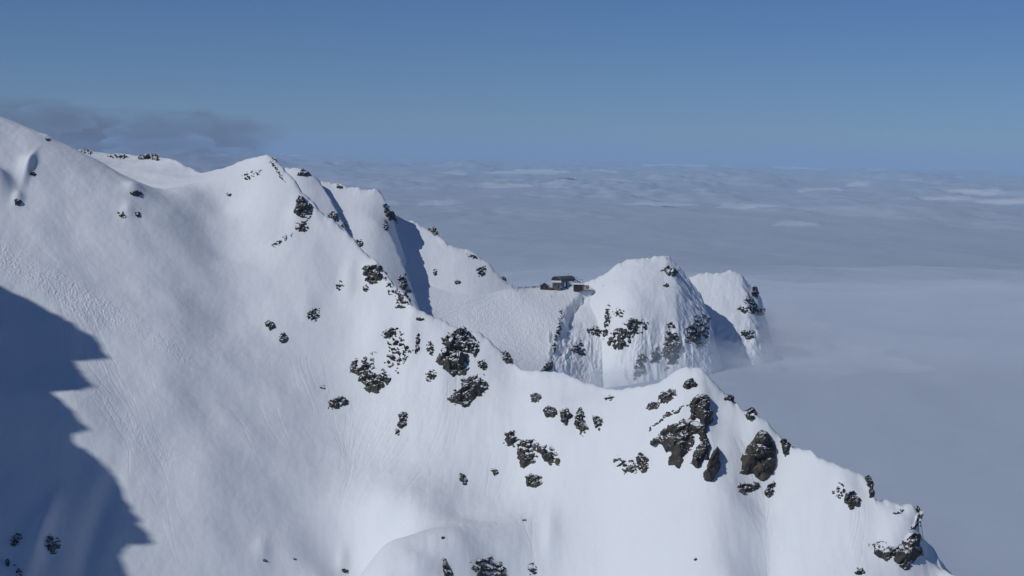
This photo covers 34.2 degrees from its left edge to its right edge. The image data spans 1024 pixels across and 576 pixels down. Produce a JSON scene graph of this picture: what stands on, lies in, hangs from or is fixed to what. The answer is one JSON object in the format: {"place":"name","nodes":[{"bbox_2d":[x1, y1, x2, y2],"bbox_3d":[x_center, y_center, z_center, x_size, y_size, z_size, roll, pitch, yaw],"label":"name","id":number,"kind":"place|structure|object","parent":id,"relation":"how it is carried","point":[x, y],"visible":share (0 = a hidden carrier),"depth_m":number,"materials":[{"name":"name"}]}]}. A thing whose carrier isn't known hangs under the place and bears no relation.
{"place":"outdoors","nodes":[
{"label":"outdoors","id":0,"kind":"place"},
{"bbox_2d":[285,167,345,230],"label":"mountain rib","id":1,"kind":"object","parent":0,"point":[311,188],"visible":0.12,"depth_m":1361.30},
{"bbox_2d":[297,168,310,175],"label":"rock outcrop","id":2,"kind":"object","parent":1,"relation":"on","point":[305,173],"visible":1,"depth_m":1371.20,"materials":[{"name":"stone"}]},
{"bbox_2d":[328,211,340,221],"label":"rock outcrop","id":3,"kind":"object","parent":1,"relation":"on","point":[334,216],"visible":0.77,"depth_m":1345.32,"materials":[{"name":"stone"}]},
{"bbox_2d":[319,180,418,309],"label":"mountain rib","id":4,"kind":"object","parent":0,"point":[360,211],"visible":0.26,"depth_m":1362.01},
{"bbox_2d":[356,239,362,246],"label":"rock outcrop","id":5,"kind":"object","parent":4,"relation":"on","point":[360,243],"visible":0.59,"depth_m":1340.36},
{"bbox_2d":[383,220,388,230],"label":"rock outcrop","id":6,"kind":"object","parent":4,"relation":"on","point":[385,226],"visible":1,"depth_m":1364.71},
{"bbox_2d":[383,203,397,223],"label":"rock outcrop","id":7,"kind":"object","parent":4,"relation":"on","point":[390,214],"visible":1,"depth_m":1381.04,"materials":[{"name":"stone"}]},
{"bbox_2d":[397,273,411,292],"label":"rock outcrop","id":8,"kind":"object","parent":4,"relation":"on","point":[403,285],"visible":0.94,"depth_m":1325.34,"materials":[{"name":"stone"}]},
{"bbox_2d":[393,213,513,294],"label":"mountain face","id":9,"kind":"object","parent":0,"point":[426,251],"visible":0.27,"depth_m":1388.96},
{"bbox_2d":[428,227,438,235],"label":"rock outcrop","id":10,"kind":"object","parent":9,"relation":"on","point":[434,231],"visible":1,"depth_m":1417.11,"materials":[{"name":"stone"}]},
{"bbox_2d":[476,265,485,276],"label":"rock outcrop","id":11,"kind":"object","parent":9,"relation":"on","point":[482,271],"visible":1,"depth_m":1387.35,"materials":[{"name":"stone"}]},
{"bbox_2d":[0,116,953,575],"bbox_3d":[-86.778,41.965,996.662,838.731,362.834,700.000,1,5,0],"label":"mountain slope","id":12,"kind":"structure","parent":0,"point":[164,400],"depth_m":889.13,"materials":[{"name":"snow"}]},
{"bbox_2d":[10,529,21,545],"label":"rock outcrop","id":13,"kind":"object","parent":12,"relation":"on","point":[14,541],"visible":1,"depth_m":788.05,"materials":[{"name":"stone"}]},
{"bbox_2d":[14,198,21,205],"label":"rock outcrop","id":14,"kind":"object","parent":12,"relation":"on","point":[17,201],"visible":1,"depth_m":1005.06,"materials":[{"name":"stone"}]},
{"bbox_2d":[44,533,60,554],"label":"rock outcrop","id":15,"kind":"object","parent":12,"relation":"on","point":[54,544],"visible":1,"depth_m":793.12,"materials":[{"name":"stone"}]},
{"bbox_2d":[80,149,92,154],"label":"rock outcrop","id":16,"kind":"object","parent":12,"relation":"on","point":[86,151],"visible":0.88,"depth_m":1251.31,"materials":[{"name":"stone"}]},
{"bbox_2d":[107,154,127,159],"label":"rock outcrop","id":17,"kind":"object","parent":12,"relation":"on","point":[119,156],"visible":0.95,"depth_m":1243.56,"materials":[{"name":"stone"}]},
{"bbox_2d":[130,190,141,195],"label":"rock outcrop","id":18,"kind":"object","parent":12,"relation":"on","point":[135,193],"visible":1,"depth_m":1047.41,"materials":[{"name":"stone"}]},
{"bbox_2d":[137,153,158,160],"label":"rock outcrop","id":19,"kind":"object","parent":12,"relation":"on","point":[154,156],"visible":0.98,"depth_m":1230.54,"materials":[{"name":"stone"}]},
{"bbox_2d":[241,169,261,179],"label":"rock outcrop","id":20,"kind":"object","parent":12,"relation":"on","point":[248,177],"visible":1,"depth_m":1107.23,"materials":[{"name":"stone"}]},
{"bbox_2d":[265,320,274,330],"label":"rock outcrop","id":21,"kind":"object","parent":12,"relation":"on","point":[270,325],"visible":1,"depth_m":991.53,"materials":[{"name":"stone"}]},
{"bbox_2d":[269,157,285,181],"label":"rock outcrop","id":22,"kind":"object","parent":12,"relation":"on","point":[278,172],"visible":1,"depth_m":1108.25,"materials":[{"name":"stone"}]},
{"bbox_2d":[271,233,292,247],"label":"rock outcrop","id":23,"kind":"object","parent":12,"relation":"on","point":[285,238],"visible":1,"depth_m":1051.55,"materials":[{"name":"stone"}]},
{"bbox_2d":[279,332,287,343],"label":"rock outcrop","id":24,"kind":"object","parent":12,"relation":"on","point":[283,338],"visible":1,"depth_m":984.05,"materials":[{"name":"stone"}]},
{"bbox_2d":[295,219,309,231],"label":"rock outcrop","id":25,"kind":"object","parent":12,"relation":"on","point":[300,228],"visible":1,"depth_m":1063.22,"materials":[{"name":"stone"}]},
{"bbox_2d":[293,195,312,218],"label":"rock outcrop","id":26,"kind":"object","parent":12,"relation":"on","point":[301,205],"visible":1,"depth_m":1073.78,"materials":[{"name":"stone"}]},
{"bbox_2d":[307,308,319,321],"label":"rock outcrop","id":27,"kind":"object","parent":12,"relation":"on","point":[311,312],"visible":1,"depth_m":1003.41,"materials":[{"name":"stone"}]},
{"bbox_2d":[328,396,348,409],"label":"rock outcrop","id":28,"kind":"object","parent":12,"relation":"on","point":[336,405],"visible":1,"depth_m":950.74,"materials":[{"name":"stone"}]},
{"bbox_2d":[336,280,343,290],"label":"rock outcrop","id":29,"kind":"object","parent":12,"relation":"on","point":[338,285],"visible":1,"depth_m":1025.28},
{"bbox_2d":[349,351,385,393],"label":"rock outcrop","id":30,"kind":"object","parent":12,"relation":"on","point":[369,375],"visible":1,"depth_m":965.26,"materials":[{"name":"stone"}]},
{"bbox_2d":[361,264,387,284],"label":"rock outcrop","id":31,"kind":"object","parent":12,"relation":"on","point":[376,275],"visible":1,"depth_m":1026.51,"materials":[{"name":"stone"}]},
{"bbox_2d":[376,369,391,387],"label":"rock outcrop","id":32,"kind":"object","parent":12,"relation":"on","point":[385,378],"visible":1,"depth_m":959.57,"materials":[{"name":"stone"}]},
{"bbox_2d":[384,327,397,336],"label":"rock outcrop","id":33,"kind":"object","parent":12,"relation":"on","point":[387,332],"visible":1,"depth_m":983.33,"materials":[{"name":"stone"}]},
{"bbox_2d":[383,276,403,300],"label":"rock outcrop","id":34,"kind":"object","parent":12,"relation":"on","point":[397,292],"visible":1,"depth_m":1010.34,"materials":[{"name":"stone"}]},
{"bbox_2d":[381,325,413,373],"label":"rock outcrop","id":35,"kind":"object","parent":12,"relation":"on","point":[391,356],"visible":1,"depth_m":971.65,"materials":[{"name":"stone"}]},
{"bbox_2d":[397,411,407,428],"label":"rock outcrop","id":36,"kind":"object","parent":12,"relation":"on","point":[402,424],"visible":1,"depth_m":930.33,"materials":[{"name":"stone"}]},
{"bbox_2d":[395,291,410,308],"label":"rock outcrop","id":37,"kind":"object","parent":12,"relation":"on","point":[402,302],"visible":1,"depth_m":999.64,"materials":[{"name":"stone"}]},
{"bbox_2d":[415,333,419,353],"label":"rock outcrop","id":38,"kind":"object","parent":12,"relation":"on","point":[417,343],"visible":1,"depth_m":971.39,"materials":[{"name":"stone"}]},
{"bbox_2d":[426,341,433,355],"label":"rock outcrop","id":39,"kind":"object","parent":12,"relation":"on","point":[430,347],"visible":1,"depth_m":966.39,"materials":[{"name":"stone"}]},
{"bbox_2d":[425,369,436,381],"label":"rock outcrop","id":40,"kind":"object","parent":12,"relation":"on","point":[430,376],"visible":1,"depth_m":948.39,"materials":[{"name":"stone"}]},
{"bbox_2d":[442,557,452,575],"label":"rock outcrop","id":41,"kind":"object","parent":12,"relation":"on","point":[445,566],"visible":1,"depth_m":795.28,"materials":[{"name":"stone"}]},
{"bbox_2d":[433,327,474,376],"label":"rock outcrop","id":42,"kind":"object","parent":12,"relation":"on","point":[455,359],"visible":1,"depth_m":957.12,"materials":[{"name":"stone"}]},
{"bbox_2d":[459,473,467,484],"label":"rock outcrop","id":43,"kind":"object","parent":12,"relation":"on","point":[463,479],"visible":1,"depth_m":884.70,"materials":[{"name":"stone"}]},
{"bbox_2d":[447,373,487,407],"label":"rock outcrop","id":44,"kind":"object","parent":12,"relation":"on","point":[472,388],"visible":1,"depth_m":934.58,"materials":[{"name":"stone"}]},
{"bbox_2d":[470,341,479,357],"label":"rock outcrop","id":45,"kind":"object","parent":12,"relation":"on","point":[475,351],"visible":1,"depth_m":961.11,"materials":[{"name":"stone"}]},
{"bbox_2d":[477,359,486,369],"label":"rock outcrop","id":46,"kind":"object","parent":12,"relation":"on","point":[482,364],"visible":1,"depth_m":952.17,"materials":[{"name":"stone"}]},
{"bbox_2d":[470,554,506,575],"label":"rock outcrop","id":47,"kind":"object","parent":12,"relation":"on","point":[484,568],"visible":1,"depth_m":806.13,"materials":[{"name":"stone"}]},
{"bbox_2d":[490,468,498,475],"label":"rock outcrop","id":48,"kind":"object","parent":12,"relation":"on","point":[495,471],"visible":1,"depth_m":888.34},
{"bbox_2d":[502,351,513,363],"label":"rock outcrop","id":49,"kind":"object","parent":12,"relation":"on","point":[507,358],"visible":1,"depth_m":959.12,"materials":[{"name":"stone"}]},
{"bbox_2d":[503,430,517,446],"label":"rock outcrop","id":50,"kind":"object","parent":12,"relation":"on","point":[511,439],"visible":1,"depth_m":900.23,"materials":[{"name":"stone"}]},
{"bbox_2d":[517,439,538,468],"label":"rock outcrop","id":51,"kind":"object","parent":12,"relation":"on","point":[525,457],"visible":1,"depth_m":888.55,"materials":[{"name":"stone"}]},
{"bbox_2d":[528,562,537,574],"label":"rock outcrop","id":52,"kind":"object","parent":12,"relation":"on","point":[531,570],"visible":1,"depth_m":815.03,"materials":[{"name":"stone"}]},
{"bbox_2d":[525,473,542,487],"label":"rock outcrop","id":53,"kind":"object","parent":12,"relation":"on","point":[532,481],"visible":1,"depth_m":873.67,"materials":[{"name":"stone"}]},
{"bbox_2d":[530,393,541,402],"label":"rock outcrop","id":54,"kind":"object","parent":12,"relation":"on","point":[536,397],"visible":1,"depth_m":915.79,"materials":[{"name":"stone"}]},
{"bbox_2d":[536,444,560,465],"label":"rock outcrop","id":55,"kind":"object","parent":12,"relation":"on","point":[548,457],"visible":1,"depth_m":879.56,"materials":[{"name":"stone"}]},
{"bbox_2d":[543,405,556,417],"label":"rock outcrop","id":56,"kind":"object","parent":12,"relation":"on","point":[549,411],"visible":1,"depth_m":895.79,"materials":[{"name":"stone"}]},
{"bbox_2d":[559,408,572,425],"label":"rock outcrop","id":57,"kind":"object","parent":12,"relation":"on","point":[565,415],"visible":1,"depth_m":890.30,"materials":[{"name":"stone"}]},
{"bbox_2d":[574,407,588,434],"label":"rock outcrop","id":58,"kind":"object","parent":12,"relation":"on","point":[581,426],"visible":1,"depth_m":884.48,"materials":[{"name":"stone"}]},
{"bbox_2d":[592,415,603,430],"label":"rock outcrop","id":59,"kind":"object","parent":12,"relation":"on","point":[597,423],"visible":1,"depth_m":877.88,"materials":[{"name":"stone"}]},
{"bbox_2d":[613,455,636,474],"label":"rock outcrop","id":60,"kind":"object","parent":12,"relation":"on","point":[629,469],"visible":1,"depth_m":838.30,"materials":[{"name":"stone"}]},
{"bbox_2d":[635,452,648,472],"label":"rock outcrop","id":61,"kind":"object","parent":12,"relation":"on","point":[643,464],"visible":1,"depth_m":830.56,"materials":[{"name":"stone"}]},
{"bbox_2d":[646,401,659,409],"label":"rock outcrop","id":62,"kind":"object","parent":12,"relation":"on","point":[653,405],"visible":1,"depth_m":853.10,"materials":[{"name":"stone"}]},
{"bbox_2d":[658,389,676,403],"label":"rock outcrop","id":63,"kind":"object","parent":12,"relation":"on","point":[666,397],"visible":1,"depth_m":845.80,"materials":[{"name":"stone"}]},
{"bbox_2d":[649,403,689,431],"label":"rock outcrop","id":64,"kind":"object","parent":12,"relation":"on","point":[667,414],"visible":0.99,"depth_m":836.07,"materials":[{"name":"stone"}]},
{"bbox_2d":[650,413,713,468],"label":"rock outcrop","id":65,"kind":"object","parent":12,"relation":"on","point":[679,442],"visible":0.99,"depth_m":819.05,"materials":[{"name":"stone"}]},
{"bbox_2d":[682,378,697,389],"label":"rock outcrop","id":66,"kind":"object","parent":12,"relation":"on","point":[689,383],"visible":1,"depth_m":840.13,"materials":[{"name":"stone"}]},
{"bbox_2d":[690,438,710,467],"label":"rock outcrop","id":67,"kind":"object","parent":12,"relation":"on","point":[700,454],"visible":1,"depth_m":805.44,"materials":[{"name":"stone"}]},
{"bbox_2d":[689,394,712,440],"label":"rock outcrop","id":68,"kind":"object","parent":12,"relation":"on","point":[699,405],"visible":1,"depth_m":821.82,"materials":[{"name":"stone"}]},
{"bbox_2d":[703,447,720,481],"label":"rock spire","id":69,"kind":"object","parent":12,"relation":"on","point":[710,472],"visible":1,"depth_m":795.72,"materials":[{"name":"stone"}]},
{"bbox_2d":[724,395,734,401],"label":"rock outcrop","id":70,"kind":"object","parent":12,"relation":"on","point":[732,397],"visible":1,"depth_m":838.94,"materials":[{"name":"stone"}]},
{"bbox_2d":[737,481,760,494],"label":"rock outcrop","id":71,"kind":"object","parent":12,"relation":"on","point":[745,488],"visible":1,"depth_m":795.83,"materials":[{"name":"stone"}]},
{"bbox_2d":[744,407,757,421],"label":"rock outcrop","id":72,"kind":"object","parent":12,"relation":"on","point":[749,411],"visible":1,"depth_m":826.80,"materials":[{"name":"stone"}]},
{"bbox_2d":[740,430,775,481],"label":"rock outcrop","id":73,"kind":"object","parent":12,"relation":"on","point":[758,459],"visible":1,"depth_m":803.98,"materials":[{"name":"stone"}]},
{"bbox_2d":[764,482,774,497],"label":"rock outcrop","id":74,"kind":"object","parent":12,"relation":"on","point":[767,492],"visible":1,"depth_m":796.87,"materials":[{"name":"stone"}]},
{"bbox_2d":[780,438,793,455],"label":"rock outcrop","id":75,"kind":"object","parent":12,"relation":"on","point":[785,444],"visible":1,"depth_m":810.83,"materials":[{"name":"stone"}]},
{"bbox_2d":[832,478,845,498],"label":"rock outcrop","id":76,"kind":"object","parent":12,"relation":"on","point":[842,491],"visible":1,"depth_m":772.93,"materials":[{"name":"stone"}]},
{"bbox_2d":[844,490,860,509],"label":"rock outcrop","id":77,"kind":"object","parent":12,"relation":"on","point":[851,502],"visible":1,"depth_m":767.20,"materials":[{"name":"stone"}]},
{"bbox_2d":[854,568,864,574],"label":"rock outcrop","id":78,"kind":"object","parent":12,"relation":"on","point":[859,572],"visible":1,"depth_m":735.82,"materials":[{"name":"stone"}]},
{"bbox_2d":[865,474,874,497],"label":"rock outcrop","id":79,"kind":"object","parent":12,"relation":"on","point":[869,480],"visible":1,"depth_m":773.75,"materials":[{"name":"stone"}]},
{"bbox_2d":[868,543,884,553],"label":"rock outcrop","id":80,"kind":"object","parent":12,"relation":"on","point":[876,551],"visible":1,"depth_m":746.27,"materials":[{"name":"stone"}]},
{"bbox_2d":[874,505,923,570],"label":"rock outcrop","id":81,"kind":"object","parent":12,"relation":"on","point":[906,554],"visible":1,"depth_m":743.30,"materials":[{"name":"stone"}]},
{"bbox_2d":[410,282,595,370],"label":"ski slope","id":82,"kind":"structure","parent":0,"point":[519,324],"depth_m":1350.29,"materials":[{"name":"snow"}]},
{"bbox_2d":[540,282,548,289],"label":"hut","id":83,"kind":"object","parent":82,"relation":"on","point":[544,285],"visible":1,"depth_m":1393.82,"materials":[{"name":"brown"}]},
{"bbox_2d":[552,281,560,290],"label":"hut","id":84,"kind":"object","parent":82,"relation":"on","point":[555,285],"visible":1,"depth_m":1394.67,"materials":[{"name":"grey stone"}]},
{"bbox_2d":[551,273,583,287],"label":"lift station","id":85,"kind":"object","parent":82,"relation":"on","point":[568,279],"visible":0.99,"depth_m":1404.63,"materials":[{"name":"grey"}]},
{"bbox_2d":[573,283,582,290],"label":"hut","id":86,"kind":"object","parent":82,"relation":"on","point":[577,286],"visible":1,"depth_m":1395.06,"materials":[{"name":"red"}]},
{"bbox_2d":[582,285,588,289],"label":"container","id":87,"kind":"object","parent":82,"relation":"on","point":[585,287],"visible":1,"depth_m":1395.96,"materials":[{"name":"beige"}]},
{"bbox_2d":[0,0,1023,171],"label":"sky","id":88,"kind":"structure","parent":0,"point":[938,85],"materials":[{"name":"blue"}]},
{"bbox_2d":[77,148,1023,575],"bbox_3d":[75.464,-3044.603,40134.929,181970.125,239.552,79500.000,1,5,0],"label":"cloud","id":89,"kind":"structure","parent":0,"point":[893,302],"depth_m":3390.25,"materials":[{"name":"white"}]},
{"bbox_2d":[548,283,602,387],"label":"mountain rib","id":90,"kind":"object","parent":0,"point":[587,368],"visible":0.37,"depth_m":1344.10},
{"bbox_2d":[541,357,552,371],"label":"rock outcrop","id":91,"kind":"object","parent":90,"relation":"on","point":[548,366],"visible":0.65,"depth_m":1304.62,"materials":[{"name":"stone"}]},
{"bbox_2d":[552,310,563,353],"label":"rock outcrop","id":92,"kind":"object","parent":90,"relation":"on","point":[557,332],"visible":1,"depth_m":1343.70,"materials":[{"name":"stone"}]},
{"bbox_2d":[571,340,585,355],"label":"rock outcrop","id":93,"kind":"object","parent":90,"relation":"on","point":[581,350],"visible":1,"depth_m":1344.65,"materials":[{"name":"stone"}]},
{"bbox_2d":[586,326,604,336],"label":"rock outcrop","id":94,"kind":"object","parent":90,"relation":"on","point":[596,331],"visible":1,"depth_m":1366.17,"materials":[{"name":"stone"}]},
{"bbox_2d":[582,256,721,387],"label":"mountain dome","id":95,"kind":"structure","parent":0,"point":[635,289],"depth_m":1369.34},
{"bbox_2d":[603,304,610,338],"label":"rock outcrop","id":96,"kind":"object","parent":95,"relation":"on","point":[607,324],"visible":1,"depth_m":1367.72,"materials":[{"name":"stone"}]},
{"bbox_2d":[612,308,623,317],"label":"rock outcrop","id":97,"kind":"object","parent":95,"relation":"on","point":[617,313],"visible":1,"depth_m":1361.23,"materials":[{"name":"stone"}]},
{"bbox_2d":[607,318,648,349],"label":"rock outcrop","id":98,"kind":"object","parent":95,"relation":"on","point":[621,336],"visible":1,"depth_m":1346.69,"materials":[{"name":"stone"}]},
{"bbox_2d":[627,318,638,324],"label":"rock outcrop","id":99,"kind":"object","parent":95,"relation":"on","point":[632,321],"visible":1,"depth_m":1350.23,"materials":[{"name":"stone"}]},
{"bbox_2d":[633,354,647,380],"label":"rock outcrop","id":100,"kind":"object","parent":95,"relation":"on","point":[642,371],"visible":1,"depth_m":1331.61,"materials":[{"name":"stone"}]},
{"bbox_2d":[650,346,661,363],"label":"rock outcrop","id":101,"kind":"object","parent":95,"relation":"on","point":[656,357],"visible":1,"depth_m":1340.83,"materials":[{"name":"stone"}]},
{"bbox_2d":[660,265,678,276],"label":"rock outcrop","id":102,"kind":"object","parent":95,"relation":"on","point":[672,272],"visible":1,"depth_m":1400.03,"materials":[{"name":"stone"}]},
{"bbox_2d":[662,322,681,370],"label":"rock outcrop","id":103,"kind":"object","parent":95,"relation":"on","point":[671,351],"visible":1,"depth_m":1347.48,"materials":[{"name":"stone"}]},
{"bbox_2d":[684,313,710,347],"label":"rock outcrop","id":104,"kind":"object","parent":95,"relation":"on","point":[695,338],"visible":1,"depth_m":1372.41,"materials":[{"name":"stone"}]},
{"bbox_2d":[689,270,776,364],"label":"mountain dome","id":105,"kind":"structure","parent":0,"point":[724,294],"depth_m":1474.57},
{"bbox_2d":[737,306,747,313],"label":"rock outcrop","id":106,"kind":"object","parent":105,"relation":"on","point":[742,309],"visible":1,"depth_m":1475.18,"materials":[{"name":"stone"}]},
{"bbox_2d":[740,330,754,339],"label":"rock outcrop","id":107,"kind":"object","parent":105,"relation":"on","point":[744,333],"visible":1,"depth_m":1458.87,"materials":[{"name":"stone"}]},
{"bbox_2d":[744,295,764,315],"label":"rock outcrop","id":108,"kind":"object","parent":105,"relation":"on","point":[752,309],"visible":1,"depth_m":1487.18,"materials":[{"name":"stone"}]},
{"bbox_2d":[751,285,758,297],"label":"rock outcrop","id":109,"kind":"object","parent":105,"relation":"on","point":[754,290],"visible":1,"depth_m":1506.79,"materials":[{"name":"stone"}]}
]}

